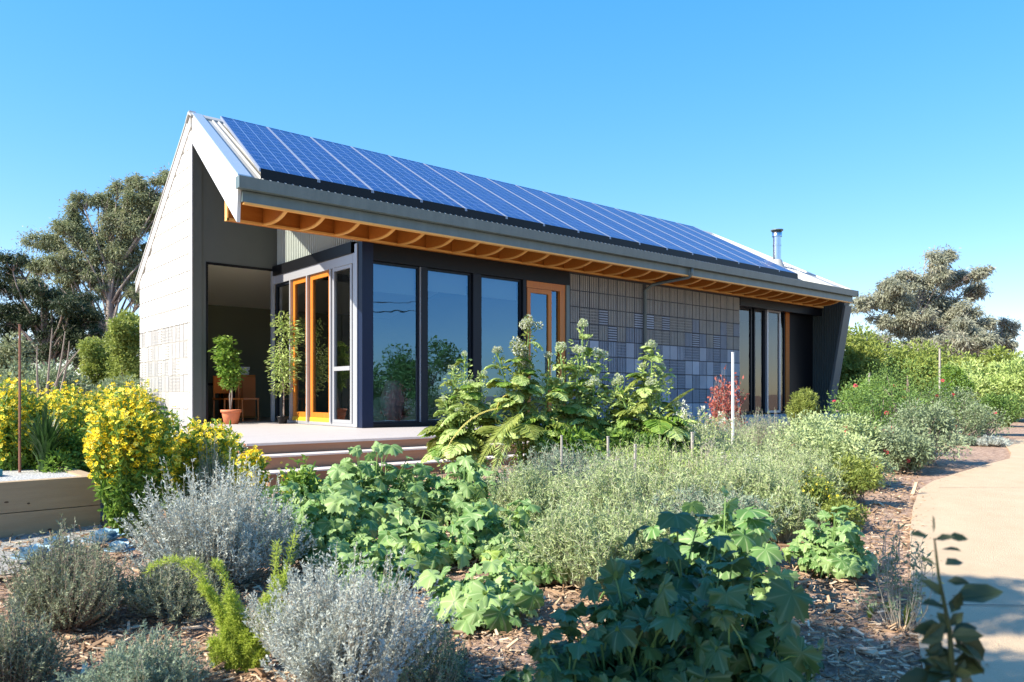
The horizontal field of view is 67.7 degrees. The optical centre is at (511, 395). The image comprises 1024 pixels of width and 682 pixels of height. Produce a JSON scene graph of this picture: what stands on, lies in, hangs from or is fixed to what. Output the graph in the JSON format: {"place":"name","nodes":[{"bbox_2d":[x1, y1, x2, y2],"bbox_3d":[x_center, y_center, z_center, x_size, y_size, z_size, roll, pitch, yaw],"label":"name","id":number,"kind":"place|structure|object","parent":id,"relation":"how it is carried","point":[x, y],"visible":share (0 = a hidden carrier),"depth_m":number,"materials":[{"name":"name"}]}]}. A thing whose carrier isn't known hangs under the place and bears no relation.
{"place":"outdoors","nodes":[
{"label":"outdoors","id":0,"kind":"place"},
{"bbox_2d":[0,400,1023,681],"bbox_3d":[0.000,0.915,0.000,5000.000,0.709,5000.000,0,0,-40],"label":"ground","id":1,"kind":"structure","parent":0,"point":[978,456],"depth_m":4.23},
{"bbox_2d":[0,331,42,407],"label":"grey bush","id":2,"kind":"object","parent":1,"relation":"on","point":[5,348],"visible":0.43,"depth_m":19.78,"materials":[{"name":"green plant"}]},
{"bbox_2d":[0,589,83,681],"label":"olive shrub","id":3,"kind":"object","parent":1,"relation":"on","point":[25,656],"visible":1,"depth_m":2.99,"materials":[{"name":"green plant"}]},
{"bbox_2d":[2,390,89,469],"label":"yellow flower bush","id":4,"kind":"object","parent":1,"relation":"on","point":[66,411],"visible":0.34,"depth_m":6.89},
{"bbox_2d":[0,356,97,404],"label":"grey bush","id":5,"kind":"object","parent":1,"relation":"on","point":[69,379],"visible":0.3,"depth_m":17.75,"materials":[{"name":"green plant"}]},
{"bbox_2d":[0,466,99,537],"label":"raised bed","id":6,"kind":"object","parent":1,"relation":"on","point":[32,501],"visible":0.72,"depth_m":5.83,"materials":[{"name":"wood"}]},
{"bbox_2d":[18,324,20,472],"bbox_3d":[-4.195,0.257,6.500,0.022,1.726,0.025,0,0,-40],"label":"garden stake","id":7,"kind":"object","parent":6,"relation":"in","point":[19,396],"visible":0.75,"depth_m":6.49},
{"bbox_2d":[0,372,40,470],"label":"yellow flower bush","id":8,"kind":"object","parent":6,"relation":"on","point":[8,461],"visible":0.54,"depth_m":6.74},
{"bbox_2d":[10,400,77,471],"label":"strap leaf clump","id":9,"kind":"object","parent":6,"relation":"on","point":[44,438],"visible":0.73,"depth_m":6.54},
{"bbox_2d":[0,522,102,573],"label":"gravel strip","id":10,"kind":"object","parent":1,"relation":"on","point":[6,543],"visible":0.17,"depth_m":5.48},
{"bbox_2d":[0,242,109,378],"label":"dark tree","id":11,"kind":"object","parent":1,"relation":"on","point":[77,315],"visible":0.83,"depth_m":23.77,"materials":[{"name":"green plant"}]},
{"bbox_2d":[36,328,79,398],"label":"bare branches","id":12,"kind":"object","parent":1,"relation":"on","point":[59,374],"visible":0.55,"depth_m":14.99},
{"bbox_2d":[24,423,95,472],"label":"shrub","id":13,"kind":"object","parent":1,"relation":"on","point":[74,457],"visible":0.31,"depth_m":6.76,"materials":[{"name":"green plant"}]},
{"bbox_2d":[0,512,133,630],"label":"olive shrub","id":14,"kind":"object","parent":1,"relation":"on","point":[76,596],"visible":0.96,"depth_m":3.63,"materials":[{"name":"green plant"}]},
{"bbox_2d":[33,380,101,469],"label":"yellow flower bush","id":15,"kind":"object","parent":1,"relation":"on","point":[71,394],"visible":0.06,"depth_m":7.82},
{"bbox_2d":[11,162,169,336],"bbox_3d":[-16.213,-4.201,30.040,6.775,9.982,3.098,0,0,-15],"label":"eucalyptus tree","id":16,"kind":"object","parent":1,"relation":"on","point":[127,225],"visible":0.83,"depth_m":29.70,"materials":[{"name":"plant"}]},
{"bbox_2d":[74,336,115,387],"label":"tall shrub","id":17,"kind":"object","parent":1,"relation":"on","point":[93,368],"visible":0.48,"depth_m":21.60,"materials":[{"name":"green plant"}]},
{"bbox_2d":[82,527,130,543],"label":"blue succulent","id":18,"kind":"object","parent":1,"relation":"on","point":[112,535],"visible":0.79,"depth_m":5.29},
{"bbox_2d":[102,307,140,387],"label":"tall shrub","id":19,"kind":"object","parent":1,"relation":"on","point":[123,331],"visible":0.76,"depth_m":20.68,"materials":[{"name":"green plant"}]},
{"bbox_2d":[91,374,157,403],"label":"grey bush","id":20,"kind":"object","parent":1,"relation":"on","point":[119,383],"visible":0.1,"depth_m":14.84,"materials":[{"name":"green plant"}]},
{"bbox_2d":[42,620,214,681],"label":"sage shrub","id":21,"kind":"object","parent":1,"relation":"on","point":[138,663],"visible":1,"depth_m":2.85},
{"bbox_2d":[80,378,182,537],"bbox_3d":[-2.841,0.463,5.711,0.680,1.182,0.711,0,0,-40],"label":"yellow flower bush","id":22,"kind":"object","parent":1,"relation":"on","point":[126,447],"visible":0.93,"depth_m":5.55,"materials":[{"name":"plant"}]},
{"bbox_2d":[159,406,186,515],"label":"white flower plant","id":23,"kind":"object","parent":1,"relation":"on","point":[174,429],"visible":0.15,"depth_m":6.38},
{"bbox_2d":[119,547,240,623],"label":"olive shrub","id":24,"kind":"object","parent":1,"relation":"on","point":[157,595],"visible":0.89,"depth_m":3.83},
{"bbox_2d":[162,416,242,514],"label":"yellow flower bush","id":25,"kind":"object","parent":1,"relation":"on","point":[189,449],"visible":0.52,"depth_m":6.07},
{"bbox_2d":[182,432,235,507],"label":"grey shrub","id":26,"kind":"object","parent":1,"relation":"on","point":[213,464],"visible":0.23,"depth_m":5.85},
{"bbox_2d":[113,446,316,588],"bbox_3d":[-1.734,0.708,4.436,1.124,0.793,0.894,0,0,-40],"label":"silver shrub","id":27,"kind":"object","parent":1,"relation":"on","point":[238,544],"visible":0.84,"depth_m":4.28,"materials":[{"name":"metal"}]},
{"bbox_2d":[142,528,299,672],"bbox_3d":[-1.231,0.865,3.197,0.663,0.610,0.155,0,0,-1],"label":"feathery plant","id":28,"kind":"object","parent":1,"relation":"on","point":[237,645],"visible":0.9,"depth_m":3.18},
{"bbox_2d":[224,445,270,515],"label":"yellow flower bush","id":29,"kind":"object","parent":1,"relation":"on","point":[253,458],"visible":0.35,"depth_m":5.96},
{"bbox_2d":[259,481,322,549],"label":"squash plant","id":30,"kind":"object","parent":1,"relation":"on","point":[292,486],"visible":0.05,"depth_m":5.39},
{"bbox_2d":[276,454,322,504],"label":"budding plant","id":31,"kind":"object","parent":1,"relation":"on","point":[295,476],"visible":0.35,"depth_m":5.84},
{"bbox_2d":[272,464,356,523],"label":"squash plant","id":32,"kind":"object","parent":1,"relation":"on","point":[328,482],"visible":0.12,"depth_m":5.80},
{"bbox_2d":[275,480,378,572],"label":"squash plant","id":33,"kind":"object","parent":1,"relation":"on","point":[332,524],"visible":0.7,"depth_m":4.79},
{"bbox_2d":[240,541,463,681],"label":"silver shrub","id":34,"kind":"object","parent":1,"relation":"on","point":[353,642],"visible":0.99,"depth_m":2.93,"materials":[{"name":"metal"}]},
{"bbox_2d":[179,422,541,491],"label":"deck","id":35,"kind":"structure","parent":1,"relation":"on","point":[326,448],"depth_m":9.20,"materials":[{"name":"wood"}]},
{"bbox_2d":[207,335,247,423],"bbox_3d":[-5.144,-0.291,13.821,0.628,1.622,0.695,0,0,-40],"label":"potted tree","id":36,"kind":"object","parent":35,"relation":"on","point":[230,370],"visible":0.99,"depth_m":13.75,"materials":[{"name":"green plant"}]},
{"bbox_2d":[264,311,305,423],"bbox_3d":[-4.141,-0.522,14.002,0.860,2.085,0.883,0,0,-40],"label":"potted tree","id":37,"kind":"object","parent":35,"relation":"on","point":[283,419],"visible":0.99,"depth_m":13.96,"materials":[{"name":"green plant"}]},
{"bbox_2d":[327,542,422,597],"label":"squash plant","id":38,"kind":"object","parent":1,"relation":"on","point":[380,555],"visible":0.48,"depth_m":4.29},
{"bbox_2d":[317,441,453,536],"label":"squash plant","id":39,"kind":"object","parent":1,"relation":"on","point":[374,481],"visible":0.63,"depth_m":5.92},
{"bbox_2d":[343,506,472,576],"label":"squash plant","id":40,"kind":"object","parent":1,"relation":"on","point":[427,544],"visible":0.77,"depth_m":4.76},
{"bbox_2d":[396,614,475,681],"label":"olive shrub","id":41,"kind":"object","parent":1,"relation":"on","point":[447,668],"visible":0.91,"depth_m":2.91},
{"bbox_2d":[404,455,506,527],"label":"squash plant","id":42,"kind":"object","parent":1,"relation":"on","point":[458,494],"visible":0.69,"depth_m":6.14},
{"bbox_2d":[0,444,926,681],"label":"bark chips","id":43,"kind":"object","parent":1,"relation":"on","point":[102,643],"visible":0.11,"depth_m":3.66,"materials":[{"name":"wood"}]},
{"bbox_2d":[413,559,544,636],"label":"squash plant","id":44,"kind":"object","parent":1,"relation":"on","point":[497,600],"visible":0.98,"depth_m":3.73,"materials":[{"name":"plant"}]},
{"bbox_2d":[440,498,547,563],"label":"squash plant","id":45,"kind":"object","parent":1,"relation":"on","point":[479,528],"visible":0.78,"depth_m":4.96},
{"bbox_2d":[135,110,858,427],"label":"house","id":46,"kind":"structure","parent":1,"relation":"on","point":[374,271],"depth_m":15.06,"materials":[{"name":"grey"}]},
{"bbox_2d":[213,376,243,420],"bbox_3d":[-5.631,0.065,15.131,0.426,0.900,0.427,0,0,38],"label":"chair","id":47,"kind":"object","parent":46,"relation":"on","point":[216,387],"visible":0.56,"depth_m":15.12,"materials":[{"name":"orange"}]},
{"bbox_2d":[219,375,254,417],"bbox_3d":[-5.851,0.020,16.244,0.600,0.910,0.522,0,0,-40],"label":"cabinet","id":48,"kind":"object","parent":46,"relation":"on","point":[247,387],"visible":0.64,"depth_m":16.11,"materials":[{"name":"brown wood"}]},
{"bbox_2d":[276,281,288,419],"bbox_3d":[-4.355,-0.847,14.609,0.060,2.623,0.710,0,0,-40],"label":"window","id":49,"kind":"structure","parent":46,"relation":"in","point":[278,286],"depth_m":14.83,"materials":[{"name":"orange"}]},
{"bbox_2d":[292,277,305,420],"bbox_3d":[-3.881,-0.847,14.054,0.072,2.619,0.630,0,0,-40],"label":"sliding door","id":50,"kind":"structure","parent":46,"relation":"in","point":[300,416],"depth_m":14.22,"materials":[{"name":"brown wood"}]},
{"bbox_2d":[310,271,328,421],"bbox_3d":[-3.349,-0.847,13.423,0.072,2.619,0.800,0,0,-40],"label":"sliding door","id":51,"kind":"structure","parent":46,"relation":"in","point":[315,416],"depth_m":13.67,"materials":[{"name":"brown wood"}]},
{"bbox_2d":[332,264,352,423],"bbox_3d":[-2.826,-0.847,12.765,0.070,2.621,0.680,0,0,-40],"label":"window","id":52,"kind":"structure","parent":46,"relation":"in","point":[350,266],"depth_m":12.97,"materials":[{"name":"silver metal"}]},
{"bbox_2d":[380,381,403,420],"bbox_3d":[-2.395,0.115,15.248,0.480,0.800,0.480,0,0,-40],"label":"urn","id":53,"kind":"object","parent":46,"relation":"on","point":[392,400],"visible":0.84,"depth_m":15.09,"materials":[{"name":"stone"}]},
{"bbox_2d":[373,261,418,423],"bbox_3d":[-1.942,-0.859,12.648,0.920,2.634,0.060,0,0,-40],"label":"window","id":54,"kind":"structure","parent":46,"relation":"in","point":[374,262],"depth_m":12.90,"materials":[{"name":"black"}]},
{"bbox_2d":[427,268,470,421],"bbox_3d":[-1.116,-0.859,13.344,0.960,2.634,0.060,0,0,-40],"label":"window","id":55,"kind":"structure","parent":46,"relation":"in","point":[428,269],"depth_m":13.61,"materials":[{"name":"black"}]},
{"bbox_2d":[481,275,520,419],"bbox_3d":[-0.222,-0.859,14.098,0.980,2.634,0.060,0,0,-40],"label":"window","id":56,"kind":"structure","parent":46,"relation":"in","point":[482,276],"depth_m":14.26,"materials":[{"name":"black"}]},
{"bbox_2d":[526,288,551,418],"bbox_3d":[0.531,-0.791,14.640,0.630,2.498,0.122,0,0,-40],"label":"front door","id":57,"kind":"structure","parent":46,"relation":"in","point":[548,293],"depth_m":14.79,"materials":[{"name":"brown wood"}]},
{"bbox_2d":[739,306,751,412],"bbox_3d":[5.934,-0.910,19.565,0.700,2.740,0.060,0,0,-40],"label":"window","id":58,"kind":"structure","parent":46,"relation":"in","point":[750,309],"depth_m":19.75,"materials":[{"name":"black"}]},
{"bbox_2d":[752,308,764,412],"bbox_3d":[6.469,-0.910,20.016,0.500,2.740,0.060,0,0,-40],"label":"window","id":59,"kind":"structure","parent":46,"relation":"in","point":[753,309],"depth_m":19.96,"materials":[{"name":"black"}]},
{"bbox_2d":[765,310,780,412],"bbox_3d":[6.967,-0.910,20.357,0.660,2.740,0.060,0,0,-40],"label":"sliding door","id":60,"kind":"structure","parent":46,"relation":"in","point":[766,311],"depth_m":20.51,"materials":[{"name":"glass"}]},
{"bbox_2d":[781,312,784,411],"bbox_3d":[7.318,-0.910,20.732,0.280,2.740,0.060,0,0,-40],"label":"window","id":61,"kind":"structure","parent":46,"relation":"in","point":[783,313],"depth_m":20.79,"materials":[{"name":"black"}]},
{"bbox_2d":[443,314,574,474],"bbox_3d":[-0.038,0.064,7.355,1.259,1.719,0.844,0,0,-4],"label":"tall seeding plant","id":62,"kind":"object","parent":1,"relation":"on","point":[519,429],"visible":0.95,"depth_m":7.32,"materials":[{"name":"plant"}]},
{"bbox_2d":[493,539,579,585],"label":"squash plant","id":63,"kind":"object","parent":1,"relation":"on","point":[537,573],"visible":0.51,"depth_m":4.44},
{"bbox_2d":[480,455,594,538],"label":"wispy shrub","id":64,"kind":"object","parent":1,"relation":"on","point":[513,493],"visible":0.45,"depth_m":5.60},
{"bbox_2d":[491,622,612,681],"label":"squash plant","id":65,"kind":"object","parent":1,"relation":"on","point":[541,651],"visible":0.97,"depth_m":2.51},
{"bbox_2d":[486,440,637,503],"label":"wispy shrub","id":66,"kind":"object","parent":1,"relation":"on","point":[576,469],"visible":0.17,"depth_m":6.11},
{"bbox_2d":[523,417,613,466],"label":"leafy bush","id":67,"kind":"object","parent":1,"relation":"on","point":[570,439],"visible":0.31,"depth_m":7.22,"materials":[{"name":"green plant"}]},
{"bbox_2d":[498,478,676,588],"bbox_3d":[0.467,0.804,4.506,0.954,0.596,0.929,0,0,-40],"label":"wispy shrub","id":68,"kind":"object","parent":1,"relation":"on","point":[582,542],"visible":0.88,"depth_m":4.36,"materials":[{"name":"plant"}]},
{"bbox_2d":[541,318,634,449],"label":"tall seeding plant","id":69,"kind":"object","parent":1,"relation":"on","point":[577,411],"visible":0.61,"depth_m":7.72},
{"bbox_2d":[519,556,735,681],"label":"squash plant","id":70,"kind":"object","parent":1,"relation":"on","point":[636,637],"visible":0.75,"depth_m":2.63,"materials":[{"name":"plant"}]},
{"bbox_2d":[596,424,668,467],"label":"leafy bush","id":71,"kind":"object","parent":1,"relation":"on","point":[616,441],"visible":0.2,"depth_m":7.34,"materials":[{"name":"green plant"}]},
{"bbox_2d":[522,443,755,536],"bbox_3d":[0.861,0.692,5.391,1.252,0.748,1.275,0,0,-40],"label":"wispy shrub","id":72,"kind":"object","parent":1,"relation":"on","point":[617,486],"visible":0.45,"depth_m":5.24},
{"bbox_2d":[605,340,696,458],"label":"tall seeding plant","id":73,"kind":"object","parent":1,"relation":"on","point":[665,425],"visible":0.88,"depth_m":7.52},
{"bbox_2d":[590,511,743,665],"bbox_3d":[0.746,0.835,3.237,0.730,0.690,0.705,0,0,-40],"label":"squash plant","id":74,"kind":"object","parent":1,"relation":"on","point":[654,566],"visible":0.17,"depth_m":3.16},
{"bbox_2d":[602,428,744,495],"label":"wispy shrub","id":75,"kind":"object","parent":1,"relation":"on","point":[659,457],"visible":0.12,"depth_m":6.49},
{"bbox_2d":[551,413,853,429],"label":"walkway","id":76,"kind":"structure","parent":1,"relation":"on","point":[748,421],"depth_m":18.07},
{"bbox_2d":[671,399,735,454],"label":"white flower shrub","id":77,"kind":"object","parent":1,"relation":"on","point":[684,410],"visible":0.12,"depth_m":8.54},
{"bbox_2d":[615,473,798,549],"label":"wispy shrub","id":78,"kind":"object","parent":1,"relation":"on","point":[717,508],"visible":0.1,"depth_m":4.89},
{"bbox_2d":[643,486,799,600],"bbox_3d":[1.204,0.818,4.208,0.845,0.664,0.865,0,0,-40],"label":"squash plant","id":79,"kind":"object","parent":1,"relation":"on","point":[745,530],"visible":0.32,"depth_m":3.98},
{"bbox_2d":[705,366,748,437],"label":"red shrub","id":80,"kind":"object","parent":1,"relation":"on","point":[716,404],"visible":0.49,"depth_m":10.95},
{"bbox_2d":[651,535,824,681],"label":"squash plant","id":81,"kind":"object","parent":1,"relation":"on","point":[751,649],"visible":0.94,"depth_m":2.50,"materials":[{"name":"plant"}]},
{"bbox_2d":[668,412,810,464],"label":"wispy shrub","id":82,"kind":"object","parent":1,"relation":"on","point":[702,434],"visible":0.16,"depth_m":7.65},
{"bbox_2d":[668,439,811,503],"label":"wispy shrub","id":83,"kind":"object","parent":1,"relation":"on","point":[737,475],"visible":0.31,"depth_m":5.82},
{"bbox_2d":[703,405,811,456],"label":"twiggy shrub","id":84,"kind":"object","parent":1,"relation":"on","point":[763,424],"visible":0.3,"depth_m":9.83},
{"bbox_2d":[739,475,825,542],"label":"wispy shrub","id":85,"kind":"object","parent":1,"relation":"on","point":[801,512],"visible":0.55,"depth_m":5.43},
{"bbox_2d":[784,387,821,424],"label":"lime shrub","id":86,"kind":"object","parent":1,"relation":"on","point":[803,401],"visible":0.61,"depth_m":11.94,"materials":[{"name":"green plant"}]},
{"bbox_2d":[750,440,860,498],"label":"wispy shrub","id":87,"kind":"object","parent":1,"relation":"on","point":[814,462],"visible":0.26,"depth_m":6.72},
{"bbox_2d":[763,413,847,463],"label":"rose bush","id":88,"kind":"object","parent":1,"relation":"on","point":[810,435],"visible":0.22,"depth_m":8.52,"materials":[{"name":"green plant"}]},
{"bbox_2d":[792,466,841,522],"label":"budding plant","id":89,"kind":"object","parent":1,"relation":"on","point":[814,490],"visible":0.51,"depth_m":6.14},
{"bbox_2d":[782,505,880,579],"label":"squash plant","id":90,"kind":"object","parent":1,"relation":"on","point":[834,552],"visible":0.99,"depth_m":4.59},
{"bbox_2d":[780,407,888,452],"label":"rose bush","id":91,"kind":"object","parent":1,"relation":"on","point":[855,426],"visible":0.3,"depth_m":9.22,"materials":[{"name":"green plant"}]},
{"bbox_2d":[815,494,870,530],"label":"yellow green bush","id":92,"kind":"object","parent":1,"relation":"on","point":[857,511],"visible":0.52,"depth_m":5.94,"materials":[{"name":"green plant"}]},
{"bbox_2d":[805,430,898,487],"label":"rose bush","id":93,"kind":"object","parent":1,"relation":"on","point":[847,444],"visible":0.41,"depth_m":7.93,"materials":[{"name":"green plant"}]},
{"bbox_2d":[827,451,884,505],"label":"yellow green bush","id":94,"kind":"object","parent":1,"relation":"on","point":[859,478],"visible":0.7,"depth_m":6.90,"materials":[{"name":"green plant"}]},
{"bbox_2d":[835,322,893,413],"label":"round shrub","id":95,"kind":"object","parent":1,"relation":"on","point":[861,354],"visible":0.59,"depth_m":23.50,"materials":[{"name":"green plant"}]},
{"bbox_2d":[823,373,932,439],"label":"rose bush","id":96,"kind":"object","parent":1,"relation":"on","point":[870,401],"visible":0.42,"depth_m":10.96,"materials":[{"name":"green plant"}]},
{"bbox_2d":[853,516,943,632],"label":"twiggy plant","id":97,"kind":"object","parent":1,"relation":"on","point":[893,603],"visible":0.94,"depth_m":3.67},
{"bbox_2d":[866,423,938,473],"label":"rose bush","id":98,"kind":"object","parent":1,"relation":"on","point":[909,452],"visible":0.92,"depth_m":9.04,"materials":[{"name":"green plant"}]},
{"bbox_2d":[850,354,980,434],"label":"rose bush","id":99,"kind":"object","parent":1,"relation":"on","point":[914,381],"visible":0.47,"depth_m":13.33,"materials":[{"name":"green plant"}]},
{"bbox_2d":[846,243,1001,359],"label":"eucalyptus tree","id":100,"kind":"object","parent":1,"relation":"on","point":[924,316],"visible":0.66,"depth_m":41.66,"materials":[{"name":"plant"}]},
{"bbox_2d":[878,397,972,465],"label":"rose bush","id":101,"kind":"object","parent":1,"relation":"on","point":[942,420],"visible":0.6,"depth_m":9.71,"materials":[{"name":"green plant"}]},
{"bbox_2d":[877,334,975,409],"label":"round shrub","id":102,"kind":"object","parent":1,"relation":"on","point":[902,354],"visible":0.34,"depth_m":24.49,"materials":[{"name":"green plant"}]},
{"bbox_2d":[899,515,1002,681],"bbox_3d":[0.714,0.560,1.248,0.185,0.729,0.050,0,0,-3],"label":"leafy sapling","id":103,"kind":"object","parent":1,"relation":"on","point":[940,661],"visible":1,"depth_m":1.25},
{"bbox_2d":[932,364,976,425],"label":"bright shrub","id":104,"kind":"object","parent":1,"relation":"on","point":[951,374],"visible":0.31,"depth_m":16.91,"materials":[{"name":"green plant"}]},
{"bbox_2d":[912,384,1014,443],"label":"rose bush","id":105,"kind":"object","parent":1,"relation":"on","point":[974,422],"visible":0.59,"depth_m":12.80,"materials":[{"name":"green plant"}]},
{"bbox_2d":[928,312,1004,359],"bbox_3d":[22.540,-1.690,37.926,3.394,4.911,1.991,0,0,1],"label":"eucalyptus tree","id":106,"kind":"object","parent":1,"relation":"on","point":[977,340],"visible":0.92,"depth_m":37.67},
{"bbox_2d":[948,355,1023,420],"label":"pale shrub","id":107,"kind":"object","parent":1,"relation":"on","point":[1003,379],"visible":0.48,"depth_m":18.62,"materials":[{"name":"green plant"}]},
{"bbox_2d":[952,343,1023,413],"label":"round shrub","id":108,"kind":"object","parent":1,"relation":"on","point":[998,352],"visible":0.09,"depth_m":23.42,"materials":[{"name":"green plant"}]},
{"bbox_2d":[954,391,1023,435],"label":"leafy bush","id":109,"kind":"object","parent":1,"relation":"on","point":[992,399],"visible":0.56,"depth_m":14.31,"materials":[{"name":"green plant"}]},
{"bbox_2d":[975,434,1012,446],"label":"lavender","id":110,"kind":"object","parent":1,"relation":"on","point":[991,440],"visible":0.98,"depth_m":12.37,"materials":[{"name":"white plant"}]},
{"bbox_2d":[987,315,1023,353],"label":"eucalyptus tree","id":111,"kind":"object","parent":1,"relation":"on","point":[1008,327],"visible":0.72,"depth_m":43.71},
{"bbox_2d":[0,0,1023,384],"label":"sky","id":112,"kind":"structure","parent":0,"point":[875,134],"materials":[{"name":"blue"}]},
{"bbox_2d":[910,439,1023,681],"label":"path","id":113,"kind":"structure","parent":0,"point":[981,509],"depth_m":5.22,"materials":[{"name":"concrete"}]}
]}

